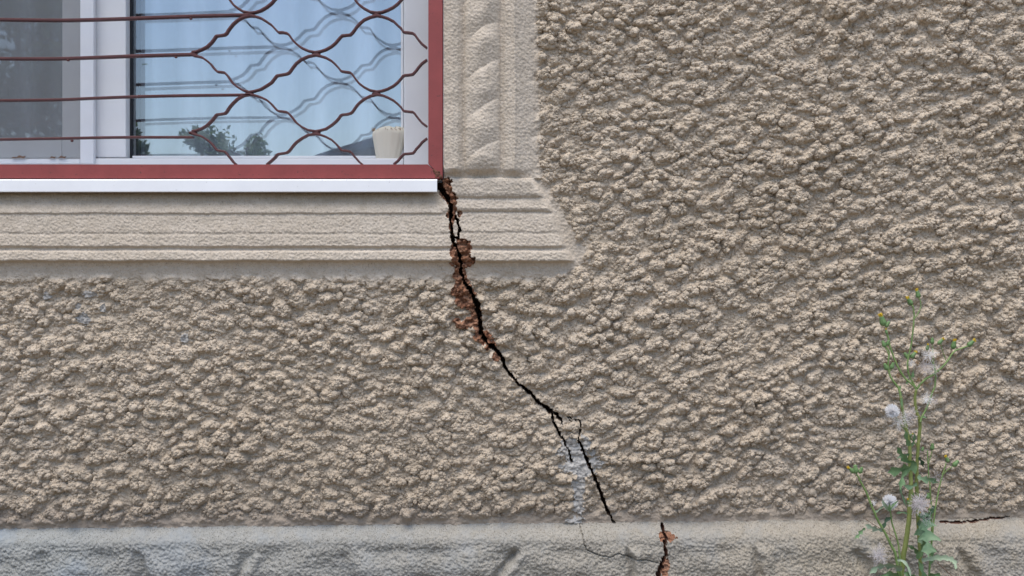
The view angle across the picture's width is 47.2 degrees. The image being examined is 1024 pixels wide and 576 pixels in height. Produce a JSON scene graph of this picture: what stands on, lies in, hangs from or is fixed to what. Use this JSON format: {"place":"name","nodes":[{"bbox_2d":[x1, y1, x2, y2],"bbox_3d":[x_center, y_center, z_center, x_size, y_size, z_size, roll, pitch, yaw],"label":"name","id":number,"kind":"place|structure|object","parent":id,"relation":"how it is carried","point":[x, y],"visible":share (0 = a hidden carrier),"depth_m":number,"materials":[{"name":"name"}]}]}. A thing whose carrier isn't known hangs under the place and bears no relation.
{"place":"outdoors","nodes":[
{"label":"outdoors","id":0,"kind":"place"},
{"label":"ground","id":1,"kind":"structure","parent":0,"visible":0},
{"bbox_2d":[0,0,1023,528],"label":"house wall","id":2,"kind":"structure","parent":1,"relation":"on","point":[648,260],"depth_m":2.19,"materials":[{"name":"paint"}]},
{"bbox_2d":[0,179,440,191],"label":"windowsill","id":3,"kind":"object","parent":2,"relation":"attached to","point":[218,185],"visible":0.91,"depth_m":2.17,"materials":[{"name":"white metal"}]},
{"bbox_2d":[0,0,442,179],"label":"window grille","id":4,"kind":"object","parent":2,"relation":"attached to","point":[269,170],"depth_m":2.18,"materials":[{"name":"red metal"}]},
{"bbox_2d":[0,0,443,170],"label":"window","id":5,"kind":"structure","parent":2,"relation":"attached to","point":[118,77],"depth_m":2.30,"materials":[{"name":"white plastic"}]},
{"bbox_2d":[0,0,95,163],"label":"insect screen","id":6,"kind":"object","parent":5,"relation":"attached to","point":[84,112],"visible":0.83,"depth_m":2.29,"materials":[{"name":"grey"}]},
{"bbox_2d":[0,0,443,182],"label":"sheer curtain","id":7,"kind":"object","parent":5,"relation":"hanging from","point":[313,93],"visible":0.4,"depth_m":2.42,"materials":[{"name":"white fabric"}]},
{"bbox_2d":[372,126,403,157],"bbox_3d":[-0.241,-0.284,2.308,0.072,0.069,0.033,0,0,0],"label":"flowerpot","id":8,"kind":"object","parent":5,"relation":"on","point":[388,141],"visible":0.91,"depth_m":2.30,"materials":[{"name":"white"}]},
{"bbox_2d":[0,517,1023,575],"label":"plinth","id":9,"kind":"structure","parent":1,"relation":"on","point":[991,546],"depth_m":2.17,"materials":[{"name":"concrete"}]},
{"bbox_2d":[847,288,975,575],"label":"weed","id":10,"kind":"object","parent":1,"relation":"on","point":[925,536],"visible":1,"depth_m":2.11,"materials":[{"name":"green plant"}]}
]}

